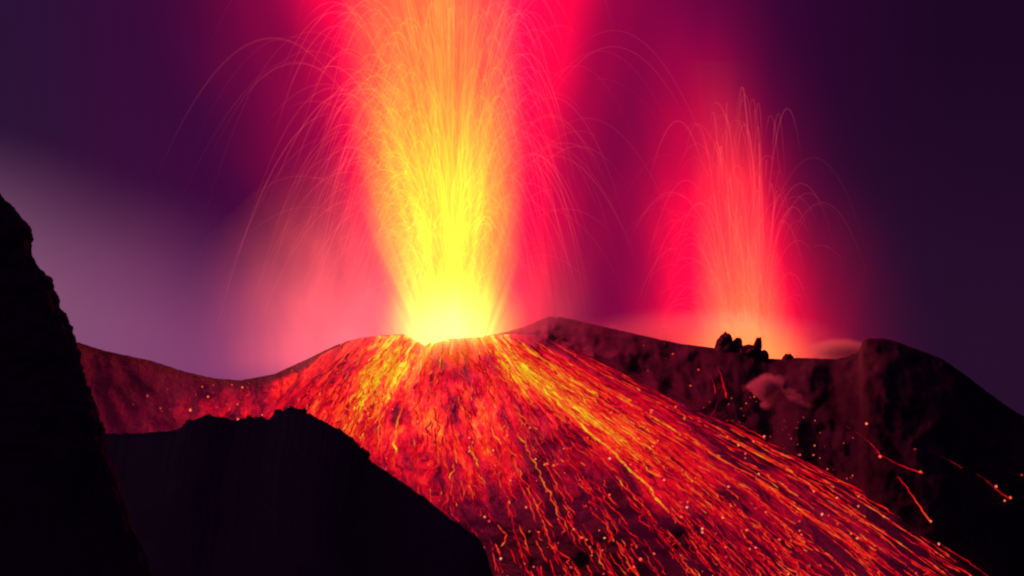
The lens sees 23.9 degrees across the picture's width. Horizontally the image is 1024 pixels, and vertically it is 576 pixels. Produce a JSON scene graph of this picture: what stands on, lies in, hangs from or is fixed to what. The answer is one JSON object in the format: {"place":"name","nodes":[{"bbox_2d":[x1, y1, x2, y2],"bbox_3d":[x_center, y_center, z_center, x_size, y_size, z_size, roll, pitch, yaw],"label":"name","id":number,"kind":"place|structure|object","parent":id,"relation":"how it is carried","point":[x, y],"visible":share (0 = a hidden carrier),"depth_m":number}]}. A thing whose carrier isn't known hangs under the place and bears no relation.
{"place":"outdoors","nodes":[
{"label":"outdoors","id":0,"kind":"place"},
{"bbox_2d":[0,194,152,575],"bbox_3d":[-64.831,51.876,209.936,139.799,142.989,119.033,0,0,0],"label":"crag","id":1,"kind":"structure","parent":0,"point":[64,510],"depth_m":201.68},
{"bbox_2d":[105,408,492,575],"bbox_3d":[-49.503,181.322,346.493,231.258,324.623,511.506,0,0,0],"label":"foreground ridge","id":2,"kind":"structure","parent":0,"point":[290,492],"depth_m":370.47},
{"bbox_2d":[361,447,369,458],"bbox_3d":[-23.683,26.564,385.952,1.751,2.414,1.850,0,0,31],"label":"ridge rock","id":3,"kind":"object","parent":2,"relation":"on","point":[366,454],"visible":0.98,"depth_m":385.47},
{"bbox_2d":[0,0,1023,415],"label":"sky","id":4,"kind":"structure","parent":0,"point":[217,189]},
{"bbox_2d":[78,316,1023,575],"bbox_3d":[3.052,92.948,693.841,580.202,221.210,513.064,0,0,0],"label":"volcano slope","id":5,"kind":"structure","parent":0,"point":[903,401],"depth_m":768.84},
{"bbox_2d":[76,342,339,433],"bbox_3d":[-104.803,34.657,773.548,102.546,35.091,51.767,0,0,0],"label":"ember field","id":6,"kind":"structure","parent":5,"relation":"on","point":[114,380],"depth_m":787.93},
{"bbox_2d":[347,381,362,417],"bbox_3d":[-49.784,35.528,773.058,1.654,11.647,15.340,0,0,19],"label":"lava stream","id":7,"kind":"structure","parent":5,"relation":"on","point":[353,404],"depth_m":769.50},
{"bbox_2d":[357,388,377,415],"bbox_3d":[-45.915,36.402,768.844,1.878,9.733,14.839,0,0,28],"label":"lava stream","id":8,"kind":"structure","parent":5,"relation":"on","point":[366,406],"depth_m":769.52},
{"bbox_2d":[349,339,396,406],"bbox_3d":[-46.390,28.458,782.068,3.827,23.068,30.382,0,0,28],"label":"lava stream","id":9,"kind":"structure","parent":5,"relation":"on","point":[367,368],"depth_m":783.22},
{"bbox_2d":[355,340,405,422],"bbox_3d":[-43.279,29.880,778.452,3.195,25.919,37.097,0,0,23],"label":"lava stream","id":10,"kind":"structure","parent":5,"relation":"on","point":[379,377],"depth_m":779.89},
{"bbox_2d":[392,383,408,471],"bbox_3d":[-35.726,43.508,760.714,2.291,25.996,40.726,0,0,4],"label":"lava stream","id":11,"kind":"structure","parent":5,"relation":"on","point":[396,436],"depth_m":761.19},
{"bbox_2d":[434,407,440,434],"bbox_3d":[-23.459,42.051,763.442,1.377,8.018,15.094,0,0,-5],"label":"lava stream","id":12,"kind":"structure","parent":5,"relation":"on","point":[439,429],"depth_m":763.10},
{"bbox_2d":[441,443,448,476],"bbox_3d":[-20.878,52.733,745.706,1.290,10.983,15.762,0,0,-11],"label":"lava stream","id":13,"kind":"structure","parent":5,"relation":"on","point":[443,456],"depth_m":745.49},
{"bbox_2d":[447,398,454,432],"bbox_3d":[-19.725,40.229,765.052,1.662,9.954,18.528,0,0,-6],"label":"lava stream","id":14,"kind":"structure","parent":5,"relation":"on","point":[449,416],"depth_m":765.14},
{"bbox_2d":[455,357,465,394],"bbox_3d":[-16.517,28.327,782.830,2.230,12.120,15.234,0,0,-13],"label":"lava stream","id":15,"kind":"structure","parent":5,"relation":"on","point":[461,375],"depth_m":783.71},
{"bbox_2d":[465,407,468,436],"bbox_3d":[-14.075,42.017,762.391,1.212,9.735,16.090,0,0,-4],"label":"lava stream","id":16,"kind":"structure","parent":5,"relation":"on","point":[467,422],"depth_m":761.75},
{"bbox_2d":[467,465,473,500],"bbox_3d":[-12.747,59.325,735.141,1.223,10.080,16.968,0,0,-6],"label":"lava stream","id":17,"kind":"structure","parent":5,"relation":"on","point":[468,468],"depth_m":736.97},
{"bbox_2d":[491,437,503,473],"bbox_3d":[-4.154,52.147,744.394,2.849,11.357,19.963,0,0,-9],"label":"lava stream","id":18,"kind":"structure","parent":5,"relation":"on","point":[495,445],"depth_m":747.11},
{"bbox_2d":[491,365,504,398],"bbox_3d":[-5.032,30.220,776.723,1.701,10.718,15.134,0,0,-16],"label":"lava stream","id":19,"kind":"structure","parent":5,"relation":"on","point":[497,383],"depth_m":775.45},
{"bbox_2d":[501,459,517,505],"bbox_3d":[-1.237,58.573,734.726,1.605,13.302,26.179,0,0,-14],"label":"lava stream","id":20,"kind":"structure","parent":5,"relation":"on","point":[507,478],"depth_m":731.75},
{"bbox_2d":[506,500,517,527],"bbox_3d":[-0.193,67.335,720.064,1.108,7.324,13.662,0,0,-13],"label":"lava stream","id":21,"kind":"structure","parent":5,"relation":"on","point":[510,512],"depth_m":718.85},
{"bbox_2d":[492,346,535,409],"bbox_3d":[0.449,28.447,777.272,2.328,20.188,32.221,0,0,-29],"label":"lava stream","id":22,"kind":"structure","parent":5,"relation":"on","point":[514,378],"depth_m":775.53},
{"bbox_2d":[501,341,534,371],"bbox_3d":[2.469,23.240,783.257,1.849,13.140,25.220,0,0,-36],"label":"lava stream","id":23,"kind":"structure","parent":5,"relation":"on","point":[517,357],"depth_m":783.72},
{"bbox_2d":[514,534,530,575],"bbox_3d":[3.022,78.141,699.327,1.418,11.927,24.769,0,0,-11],"label":"lava stream","id":24,"kind":"structure","parent":5,"relation":"on","point":[522,555],"depth_m":698.64},
{"bbox_2d":[519,525,530,555],"bbox_3d":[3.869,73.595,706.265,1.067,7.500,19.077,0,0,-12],"label":"lava stream","id":25,"kind":"structure","parent":5,"relation":"on","point":[523,534],"depth_m":708.11},
{"bbox_2d":[522,552,528,575],"bbox_3d":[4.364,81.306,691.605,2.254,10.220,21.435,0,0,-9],"label":"lava stream","id":26,"kind":"structure","parent":5,"relation":"on","point":[526,564],"depth_m":694.71},
{"bbox_2d":[519,468,532,501],"bbox_3d":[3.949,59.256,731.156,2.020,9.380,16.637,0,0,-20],"label":"lava stream","id":27,"kind":"structure","parent":5,"relation":"on","point":[526,484],"depth_m":730.70},
{"bbox_2d":[518,477,538,524],"bbox_3d":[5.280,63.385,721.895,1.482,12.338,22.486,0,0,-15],"label":"lava stream","id":28,"kind":"structure","parent":5,"relation":"on","point":[527,498],"depth_m":724.11},
{"bbox_2d":[506,340,566,390],"bbox_3d":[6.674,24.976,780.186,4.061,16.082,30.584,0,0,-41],"label":"lava stream","id":29,"kind":"structure","parent":5,"relation":"on","point":[531,362],"depth_m":781.25},
{"bbox_2d":[518,363,554,391],"bbox_3d":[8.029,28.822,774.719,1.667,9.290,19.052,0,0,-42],"label":"lava stream","id":30,"kind":"structure","parent":5,"relation":"on","point":[537,379],"depth_m":773.54},
{"bbox_2d":[516,338,559,372],"bbox_3d":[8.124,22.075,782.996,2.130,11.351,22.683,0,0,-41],"label":"lava stream","id":31,"kind":"structure","parent":5,"relation":"on","point":[537,355],"depth_m":783.07},
{"bbox_2d":[531,486,545,508],"bbox_3d":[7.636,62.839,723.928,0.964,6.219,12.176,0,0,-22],"label":"lava stream","id":32,"kind":"structure","parent":5,"relation":"on","point":[538,497],"depth_m":722.61},
{"bbox_2d":[533,497,544,525],"bbox_3d":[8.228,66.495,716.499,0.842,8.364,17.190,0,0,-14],"label":"lava stream","id":33,"kind":"structure","parent":5,"relation":"on","point":[538,510],"depth_m":718.84},
{"bbox_2d":[517,427,569,535],"bbox_3d":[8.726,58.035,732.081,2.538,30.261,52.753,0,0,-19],"label":"lava stream","id":34,"kind":"structure","parent":5,"relation":"on","point":[534,461],"depth_m":727.30},
{"bbox_2d":[534,388,571,428],"bbox_3d":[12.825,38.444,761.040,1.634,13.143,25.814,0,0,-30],"label":"lava stream","id":35,"kind":"structure","parent":5,"relation":"on","point":[550,409],"depth_m":759.51},
{"bbox_2d":[528,336,583,373],"bbox_3d":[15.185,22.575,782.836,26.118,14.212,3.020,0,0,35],"label":"lava stream","id":36,"kind":"structure","parent":5,"relation":"on","point":[555,355],"depth_m":784.66},
{"bbox_2d":[553,468,572,505],"bbox_3d":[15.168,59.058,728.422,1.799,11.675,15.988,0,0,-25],"label":"lava stream","id":37,"kind":"structure","parent":5,"relation":"on","point":[564,486],"depth_m":727.06},
{"bbox_2d":[551,476,576,516],"bbox_3d":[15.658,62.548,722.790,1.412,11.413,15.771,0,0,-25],"label":"lava stream","id":38,"kind":"structure","parent":5,"relation":"on","point":[560,492],"depth_m":723.34},
{"bbox_2d":[537,359,590,402],"bbox_3d":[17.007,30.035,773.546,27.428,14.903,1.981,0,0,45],"label":"lava stream","id":39,"kind":"structure","parent":5,"relation":"on","point":[569,381],"depth_m":773.02},
{"bbox_2d":[512,352,626,448],"bbox_3d":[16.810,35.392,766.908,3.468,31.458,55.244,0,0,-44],"label":"lava stream","id":40,"kind":"structure","parent":5,"relation":"on","point":[524,365],"depth_m":765.09},
{"bbox_2d":[555,376,585,398],"bbox_3d":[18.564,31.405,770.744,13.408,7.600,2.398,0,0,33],"label":"lava stream","id":41,"kind":"structure","parent":5,"relation":"on","point":[569,386],"depth_m":771.53},
{"bbox_2d":[553,343,598,368],"bbox_3d":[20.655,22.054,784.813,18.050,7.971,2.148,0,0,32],"label":"lava stream","id":42,"kind":"structure","parent":5,"relation":"on","point":[573,355],"depth_m":784.89},
{"bbox_2d":[554,354,598,384],"bbox_3d":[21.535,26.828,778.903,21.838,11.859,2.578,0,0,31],"label":"lava stream","id":43,"kind":"structure","parent":5,"relation":"on","point":[576,368],"depth_m":779.40},
{"bbox_2d":[564,455,591,490],"bbox_3d":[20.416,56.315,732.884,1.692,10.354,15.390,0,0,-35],"label":"lava stream","id":44,"kind":"structure","parent":5,"relation":"on","point":[576,469],"depth_m":734.74},
{"bbox_2d":[569,519,586,553],"bbox_3d":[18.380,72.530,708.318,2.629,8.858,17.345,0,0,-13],"label":"lava stream","id":45,"kind":"structure","parent":5,"relation":"on","point":[573,537],"depth_m":706.24},
{"bbox_2d":[561,399,600,431],"bbox_3d":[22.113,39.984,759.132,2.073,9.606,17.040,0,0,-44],"label":"lava stream","id":46,"kind":"structure","parent":5,"relation":"on","point":[587,420],"depth_m":759.63},
{"bbox_2d":[551,360,610,401],"bbox_3d":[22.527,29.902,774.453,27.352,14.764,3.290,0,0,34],"label":"lava stream","id":47,"kind":"structure","parent":5,"relation":"on","point":[577,377],"depth_m":775.89},
{"bbox_2d":[550,341,618,381],"bbox_3d":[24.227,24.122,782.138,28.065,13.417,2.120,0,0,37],"label":"lava stream","id":48,"kind":"structure","parent":5,"relation":"on","point":[605,373],"depth_m":783.05},
{"bbox_2d":[497,342,685,526],"bbox_3d":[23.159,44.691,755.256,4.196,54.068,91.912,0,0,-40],"label":"lava stream","id":49,"kind":"structure","parent":5,"relation":"on","point":[586,430],"depth_m":753.06},
{"bbox_2d":[568,397,615,432],"bbox_3d":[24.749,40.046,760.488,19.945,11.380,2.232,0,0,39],"label":"lava stream","id":50,"kind":"structure","parent":5,"relation":"on","point":[592,414],"depth_m":760.13},
{"bbox_2d":[579,386,626,419],"bbox_3d":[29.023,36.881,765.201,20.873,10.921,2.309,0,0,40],"label":"lava stream","id":51,"kind":"structure","parent":5,"relation":"on","point":[616,412],"depth_m":765.98},
{"bbox_2d":[595,513,611,544],"bbox_3d":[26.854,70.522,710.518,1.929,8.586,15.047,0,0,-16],"label":"lava stream","id":52,"kind":"structure","parent":5,"relation":"on","point":[608,528],"depth_m":708.61},
{"bbox_2d":[595,550,611,573],"bbox_3d":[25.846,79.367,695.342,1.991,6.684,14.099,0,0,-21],"label":"lava stream","id":53,"kind":"structure","parent":5,"relation":"on","point":[600,562],"depth_m":694.47},
{"bbox_2d":[565,344,642,383],"bbox_3d":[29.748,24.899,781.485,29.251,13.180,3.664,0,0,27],"label":"lava stream","id":54,"kind":"structure","parent":5,"relation":"on","point":[601,362],"depth_m":781.21},
{"bbox_2d":[594,539,616,575],"bbox_3d":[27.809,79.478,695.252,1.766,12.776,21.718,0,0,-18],"label":"lava stream","id":55,"kind":"structure","parent":5,"relation":"on","point":[607,555],"depth_m":696.52},
{"bbox_2d":[590,401,624,426],"bbox_3d":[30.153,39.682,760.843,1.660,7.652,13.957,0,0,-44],"label":"lava stream","id":56,"kind":"structure","parent":5,"relation":"on","point":[615,419],"depth_m":760.24},
{"bbox_2d":[595,494,621,533],"bbox_3d":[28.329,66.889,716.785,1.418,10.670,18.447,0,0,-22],"label":"lava stream","id":57,"kind":"structure","parent":5,"relation":"on","point":[600,499],"depth_m":715.40},
{"bbox_2d":[590,447,629,489],"bbox_3d":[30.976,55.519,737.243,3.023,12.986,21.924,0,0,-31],"label":"lava stream","id":58,"kind":"structure","parent":5,"relation":"on","point":[626,483],"depth_m":736.54},
{"bbox_2d":[594,401,636,429],"bbox_3d":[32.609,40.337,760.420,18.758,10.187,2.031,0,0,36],"label":"lava stream","id":59,"kind":"structure","parent":5,"relation":"on","point":[615,415],"depth_m":759.12},
{"bbox_2d":[575,363,661,412],"bbox_3d":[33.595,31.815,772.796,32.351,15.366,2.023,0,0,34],"label":"lava stream","id":60,"kind":"structure","parent":5,"relation":"on","point":[616,388],"depth_m":772.78},
{"bbox_2d":[579,360,663,407],"bbox_3d":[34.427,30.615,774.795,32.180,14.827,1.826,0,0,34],"label":"lava stream","id":61,"kind":"structure","parent":5,"relation":"on","point":[643,395],"depth_m":774.21},
{"bbox_2d":[578,352,665,396],"bbox_3d":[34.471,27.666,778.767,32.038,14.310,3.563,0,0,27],"label":"lava stream","id":62,"kind":"structure","parent":5,"relation":"on","point":[619,372],"depth_m":779.56},
{"bbox_2d":[616,550,627,575],"bbox_3d":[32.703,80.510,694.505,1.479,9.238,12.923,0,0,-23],"label":"lava stream","id":63,"kind":"structure","parent":5,"relation":"on","point":[619,556],"depth_m":697.15},
{"bbox_2d":[592,408,655,454],"bbox_3d":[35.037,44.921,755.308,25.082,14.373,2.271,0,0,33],"label":"lava stream","id":64,"kind":"structure","parent":5,"relation":"on","point":[647,448],"depth_m":756.96},
{"bbox_2d":[612,471,653,522],"bbox_3d":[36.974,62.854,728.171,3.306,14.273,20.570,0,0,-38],"label":"lava stream","id":65,"kind":"structure","parent":5,"relation":"on","point":[620,481],"depth_m":727.98},
{"bbox_2d":[297,337,970,575],"bbox_3d":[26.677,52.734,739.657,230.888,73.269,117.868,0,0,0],"label":"lava rivulets","id":66,"kind":"structure","parent":5,"relation":"on","point":[628,450],"depth_m":744.64},
{"bbox_2d":[612,404,659,434],"bbox_3d":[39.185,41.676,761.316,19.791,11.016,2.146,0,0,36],"label":"lava stream","id":67,"kind":"structure","parent":5,"relation":"on","point":[639,419],"depth_m":761.43},
{"bbox_2d":[265,334,1017,575],"bbox_3d":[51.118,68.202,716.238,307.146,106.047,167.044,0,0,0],"label":"lava flow","id":68,"kind":"object","parent":5,"relation":"on","point":[909,521],"visible":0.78,"depth_m":739.66},
{"bbox_2d":[517,353,567,396],"bbox_3d":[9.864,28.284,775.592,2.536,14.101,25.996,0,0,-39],"label":"lava stream","id":69,"kind":"structure","parent":68,"relation":"on","point":[545,376],"depth_m":775.31},
{"bbox_2d":[573,378,636,418],"bbox_3d":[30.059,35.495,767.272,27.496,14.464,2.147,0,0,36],"label":"lava stream","id":70,"kind":"structure","parent":68,"relation":"on","point":[598,394],"depth_m":769.32},
{"bbox_2d":[600,423,644,460],"bbox_3d":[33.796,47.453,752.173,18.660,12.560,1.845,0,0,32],"label":"lava stream","id":71,"kind":"structure","parent":68,"relation":"on","point":[619,438],"depth_m":752.95},
{"bbox_2d":[659,452,734,511],"bbox_3d":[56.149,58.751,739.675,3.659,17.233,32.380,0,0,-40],"label":"lava stream","id":72,"kind":"structure","parent":68,"relation":"on","point":[668,458],"depth_m":741.19},
{"bbox_2d":[696,411,739,431],"bbox_3d":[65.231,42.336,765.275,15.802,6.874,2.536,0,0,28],"label":"lava stream","id":73,"kind":"structure","parent":68,"relation":"on","point":[717,421],"depth_m":764.37},
{"bbox_2d":[732,503,792,560],"bbox_3d":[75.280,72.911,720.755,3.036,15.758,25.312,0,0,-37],"label":"lava stream","id":74,"kind":"structure","parent":68,"relation":"on","point":[763,533],"depth_m":720.18},
{"bbox_2d":[749,477,799,514],"bbox_3d":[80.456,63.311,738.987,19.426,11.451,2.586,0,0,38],"label":"lava stream","id":75,"kind":"structure","parent":68,"relation":"on","point":[769,492],"depth_m":740.61},
{"bbox_2d":[599,364,689,410],"bbox_3d":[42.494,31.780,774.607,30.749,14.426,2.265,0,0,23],"label":"lava stream","id":76,"kind":"structure","parent":5,"relation":"on","point":[644,388],"depth_m":774.50},
{"bbox_2d":[607,370,690,416],"bbox_3d":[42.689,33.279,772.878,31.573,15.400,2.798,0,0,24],"label":"lava stream","id":77,"kind":"structure","parent":5,"relation":"on","point":[648,392],"depth_m":771.97},
{"bbox_2d":[614,378,686,417],"bbox_3d":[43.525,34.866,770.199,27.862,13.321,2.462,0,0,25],"label":"lava stream","id":78,"kind":"structure","parent":5,"relation":"on","point":[647,395],"depth_m":769.81},
{"bbox_2d":[611,404,697,459],"bbox_3d":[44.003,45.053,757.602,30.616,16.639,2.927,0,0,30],"label":"lava stream","id":79,"kind":"structure","parent":5,"relation":"on","point":[657,434],"depth_m":755.41},
{"bbox_2d":[625,417,683,454],"bbox_3d":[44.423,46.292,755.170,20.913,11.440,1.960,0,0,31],"label":"lava stream","id":80,"kind":"structure","parent":5,"relation":"on","point":[655,436],"depth_m":755.44},
{"bbox_2d":[655,392,683,407],"bbox_3d":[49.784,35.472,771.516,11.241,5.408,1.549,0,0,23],"label":"lava stream","id":81,"kind":"structure","parent":5,"relation":"on","point":[669,400],"depth_m":771.04},
{"bbox_2d":[661,445,686,461],"bbox_3d":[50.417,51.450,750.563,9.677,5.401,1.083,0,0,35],"label":"lava stream","id":82,"kind":"structure","parent":5,"relation":"on","point":[680,458],"depth_m":750.26},
{"bbox_2d":[665,528,691,560],"bbox_3d":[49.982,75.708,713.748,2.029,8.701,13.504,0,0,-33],"label":"lava stream","id":83,"kind":"structure","parent":5,"relation":"on","point":[678,543],"depth_m":716.23},
{"bbox_2d":[644,421,721,469],"bbox_3d":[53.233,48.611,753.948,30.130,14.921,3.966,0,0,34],"label":"lava stream","id":84,"kind":"structure","parent":5,"relation":"on","point":[657,430],"depth_m":754.17},
{"bbox_2d":[652,398,732,441],"bbox_3d":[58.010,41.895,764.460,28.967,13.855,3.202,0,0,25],"label":"lava stream","id":85,"kind":"structure","parent":5,"relation":"on","point":[663,404],"depth_m":764.76},
{"bbox_2d":[665,449,722,487],"bbox_3d":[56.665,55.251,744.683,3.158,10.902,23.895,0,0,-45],"label":"lava stream","id":86,"kind":"structure","parent":5,"relation":"on","point":[695,470],"depth_m":745.11},
{"bbox_2d":[680,484,724,528],"bbox_3d":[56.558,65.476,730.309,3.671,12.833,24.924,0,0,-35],"label":"lava stream","id":87,"kind":"structure","parent":5,"relation":"on","point":[714,516],"depth_m":726.64},
{"bbox_2d":[693,415,735,436],"bbox_3d":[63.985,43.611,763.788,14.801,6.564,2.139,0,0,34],"label":"lava stream","id":88,"kind":"structure","parent":5,"relation":"on","point":[714,426],"depth_m":763.36},
{"bbox_2d":[697,524,731,562],"bbox_3d":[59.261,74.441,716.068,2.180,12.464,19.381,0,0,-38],"label":"lava stream","id":89,"kind":"structure","parent":5,"relation":"on","point":[717,544],"depth_m":714.46},
{"bbox_2d":[683,479,755,544],"bbox_3d":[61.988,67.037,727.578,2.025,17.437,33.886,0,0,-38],"label":"lava stream","id":90,"kind":"structure","parent":5,"relation":"on","point":[721,514],"depth_m":726.07},
{"bbox_2d":[717,366,726,397],"bbox_3d":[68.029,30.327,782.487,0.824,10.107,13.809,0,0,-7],"label":"lava stream","id":91,"kind":"structure","parent":5,"relation":"on","point":[722,383],"depth_m":780.84},
{"bbox_2d":[702,512,741,554],"bbox_3d":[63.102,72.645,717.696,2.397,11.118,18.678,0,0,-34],"label":"lava stream","id":92,"kind":"structure","parent":5,"relation":"on","point":[719,530],"depth_m":719.83},
{"bbox_2d":[715,331,733,352],"bbox_3d":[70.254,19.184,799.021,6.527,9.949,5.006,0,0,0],"label":"rim rock","id":93,"kind":"object","parent":5,"relation":"on","point":[724,343],"visible":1,"depth_m":797.08},
{"bbox_2d":[574,368,881,571],"bbox_3d":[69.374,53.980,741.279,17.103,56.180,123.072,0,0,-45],"label":"lava stream","id":94,"kind":"structure","parent":5,"relation":"on","point":[756,478],"depth_m":746.15},
{"bbox_2d":[697,426,769,466],"bbox_3d":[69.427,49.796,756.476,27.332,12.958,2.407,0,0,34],"label":"lava stream","id":95,"kind":"structure","parent":5,"relation":"on","point":[733,445],"depth_m":756.62},
{"bbox_2d":[733,337,742,350],"bbox_3d":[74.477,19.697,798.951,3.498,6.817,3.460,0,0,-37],"label":"rim rock","id":96,"kind":"object","parent":5,"relation":"on","point":[737,342],"visible":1,"depth_m":797.86},
{"bbox_2d":[714,508,772,561],"bbox_3d":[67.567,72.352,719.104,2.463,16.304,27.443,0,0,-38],"label":"lava stream","id":97,"kind":"structure","parent":5,"relation":"on","point":[742,534],"depth_m":718.66},
{"bbox_2d":[727,419,764,438],"bbox_3d":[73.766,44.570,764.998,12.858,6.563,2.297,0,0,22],"label":"lava stream","id":98,"kind":"structure","parent":5,"relation":"on","point":[747,429],"depth_m":764.06},
{"bbox_2d":[738,344,756,356],"bbox_3d":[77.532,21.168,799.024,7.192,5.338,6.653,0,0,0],"label":"rim rock","id":99,"kind":"object","parent":5,"relation":"on","point":[748,350],"visible":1,"depth_m":796.64},
{"bbox_2d":[740,546,764,570],"bbox_3d":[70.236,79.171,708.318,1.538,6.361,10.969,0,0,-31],"label":"lava stream","id":100,"kind":"structure","parent":5,"relation":"on","point":[752,559],"depth_m":707.29},
{"bbox_2d":[753,337,761,354],"bbox_3d":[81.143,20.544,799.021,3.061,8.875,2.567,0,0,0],"label":"rim rock","id":101,"kind":"object","parent":5,"relation":"on","point":[758,343],"visible":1,"depth_m":798.05},
{"bbox_2d":[759,350,768,359],"bbox_3d":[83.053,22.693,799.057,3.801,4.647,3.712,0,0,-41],"label":"rim rock","id":102,"kind":"object","parent":5,"relation":"on","point":[764,354],"visible":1,"depth_m":797.60},
{"bbox_2d":[743,519,799,573],"bbox_3d":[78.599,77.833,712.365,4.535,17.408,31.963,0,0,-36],"label":"lava stream","id":103,"kind":"structure","parent":5,"relation":"on","point":[767,544],"depth_m":713.75},
{"bbox_2d":[746,453,813,493],"bbox_3d":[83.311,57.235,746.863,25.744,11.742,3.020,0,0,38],"label":"lava stream","id":104,"kind":"structure","parent":5,"relation":"on","point":[779,471],"depth_m":747.94},
{"bbox_2d":[755,479,817,523],"bbox_3d":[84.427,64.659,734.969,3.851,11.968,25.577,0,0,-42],"label":"lava stream","id":105,"kind":"structure","parent":5,"relation":"on","point":[768,489],"depth_m":738.78},
{"bbox_2d":[767,492,805,521],"bbox_3d":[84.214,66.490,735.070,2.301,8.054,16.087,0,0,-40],"label":"lava stream","id":106,"kind":"structure","parent":5,"relation":"on","point":[781,500],"depth_m":735.93},
{"bbox_2d":[782,354,793,358],"bbox_3d":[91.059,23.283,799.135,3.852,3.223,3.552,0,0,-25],"label":"rim rock","id":107,"kind":"object","parent":5,"relation":"on","point":[787,356],"visible":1,"depth_m":797.92},
{"bbox_2d":[662,402,943,575],"bbox_3d":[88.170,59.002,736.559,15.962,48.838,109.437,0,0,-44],"label":"lava stream","id":108,"kind":"structure","parent":5,"relation":"on","point":[794,474],"depth_m":738.63},
{"bbox_2d":[787,464,822,481],"bbox_3d":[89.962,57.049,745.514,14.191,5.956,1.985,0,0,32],"label":"lava stream","id":109,"kind":"structure","parent":5,"relation":"on","point":[802,471],"depth_m":745.62},
{"bbox_2d":[752,442,862,503],"bbox_3d":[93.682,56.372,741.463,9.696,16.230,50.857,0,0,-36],"label":"lava stream","id":110,"kind":"structure","parent":5,"relation":"on","point":[818,476],"depth_m":743.22},
{"bbox_2d":[783,499,839,541],"bbox_3d":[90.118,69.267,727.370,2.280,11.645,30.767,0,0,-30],"label":"lava stream","id":111,"kind":"structure","parent":5,"relation":"on","point":[817,524],"depth_m":722.71},
{"bbox_2d":[786,498,871,562],"bbox_3d":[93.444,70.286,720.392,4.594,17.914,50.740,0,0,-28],"label":"lava stream","id":112,"kind":"structure","parent":5,"relation":"on","point":[833,532],"depth_m":719.85},
{"bbox_2d":[814,543,849,575],"bbox_3d":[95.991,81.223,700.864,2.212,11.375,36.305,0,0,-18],"label":"lava stream","id":113,"kind":"structure","parent":5,"relation":"on","point":[833,560],"depth_m":708.36},
{"bbox_2d":[792,459,891,517],"bbox_3d":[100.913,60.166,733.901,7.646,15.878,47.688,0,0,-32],"label":"lava stream","id":114,"kind":"structure","parent":5,"relation":"on","point":[839,482],"depth_m":742.06},
{"bbox_2d":[828,498,866,521],"bbox_3d":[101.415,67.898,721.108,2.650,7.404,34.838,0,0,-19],"label":"lava stream","id":115,"kind":"structure","parent":5,"relation":"on","point":[846,510],"depth_m":724.16},
{"bbox_2d":[810,466,900,518],"bbox_3d":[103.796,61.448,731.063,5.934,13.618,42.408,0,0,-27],"label":"lava stream","id":116,"kind":"structure","parent":5,"relation":"on","point":[857,492],"depth_m":731.85},
{"bbox_2d":[822,496,892,543],"bbox_3d":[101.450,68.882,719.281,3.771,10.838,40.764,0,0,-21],"label":"lava stream","id":117,"kind":"structure","parent":5,"relation":"on","point":[856,518],"depth_m":712.10},
{"bbox_2d":[817,514,898,574],"bbox_3d":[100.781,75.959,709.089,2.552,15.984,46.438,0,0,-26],"label":"lava stream","id":118,"kind":"structure","parent":5,"relation":"on","point":[875,554],"depth_m":707.05},
{"bbox_2d":[827,523,893,574],"bbox_3d":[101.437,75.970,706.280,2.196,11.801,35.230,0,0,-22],"label":"lava stream","id":119,"kind":"structure","parent":5,"relation":"on","point":[862,550],"depth_m":701.46},
{"bbox_2d":[847,534,901,575],"bbox_3d":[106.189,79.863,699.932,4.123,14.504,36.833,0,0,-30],"label":"lava stream","id":120,"kind":"structure","parent":5,"relation":"on","point":[854,540],"depth_m":701.31},
{"bbox_2d":[855,529,917,575],"bbox_3d":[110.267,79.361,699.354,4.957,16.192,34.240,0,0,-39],"label":"lava stream","id":121,"kind":"structure","parent":5,"relation":"on","point":[888,552],"depth_m":697.80},
{"bbox_2d":[874,451,922,473],"bbox_3d":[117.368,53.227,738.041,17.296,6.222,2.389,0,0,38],"label":"lava stream","id":122,"kind":"structure","parent":5,"relation":"on","point":[899,464],"depth_m":736.62},
{"bbox_2d":[846,493,954,563],"bbox_3d":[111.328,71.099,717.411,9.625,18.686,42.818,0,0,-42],"label":"lava stream","id":123,"kind":"structure","parent":5,"relation":"on","point":[897,526],"depth_m":709.57},
{"bbox_2d":[878,534,938,575],"bbox_3d":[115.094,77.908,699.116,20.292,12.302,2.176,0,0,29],"label":"lava stream","id":124,"kind":"structure","parent":5,"relation":"on","point":[907,558],"depth_m":699.92},
{"bbox_2d":[896,476,930,522],"bbox_3d":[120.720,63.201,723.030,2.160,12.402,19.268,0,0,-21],"label":"lava stream","id":125,"kind":"structure","parent":5,"relation":"on","point":[926,516],"depth_m":720.23},
{"bbox_2d":[920,556,946,574],"bbox_3d":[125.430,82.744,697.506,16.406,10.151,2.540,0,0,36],"label":"lava stream","id":126,"kind":"structure","parent":5,"relation":"on","point":[933,565],"depth_m":699.11},
{"bbox_2d":[916,540,971,575],"bbox_3d":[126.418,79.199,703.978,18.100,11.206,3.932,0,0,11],"label":"lava stream","id":127,"kind":"structure","parent":5,"relation":"on","point":[963,570],"depth_m":704.25},
{"bbox_2d":[940,544,987,575],"bbox_3d":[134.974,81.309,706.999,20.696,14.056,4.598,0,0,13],"label":"lava stream","id":128,"kind":"structure","parent":5,"relation":"on","point":[966,560],"depth_m":708.02},
{"bbox_2d":[977,474,1008,498],"bbox_3d":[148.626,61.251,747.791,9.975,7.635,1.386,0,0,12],"label":"lava stream","id":129,"kind":"structure","parent":5,"relation":"on","point":[994,487],"depth_m":747.82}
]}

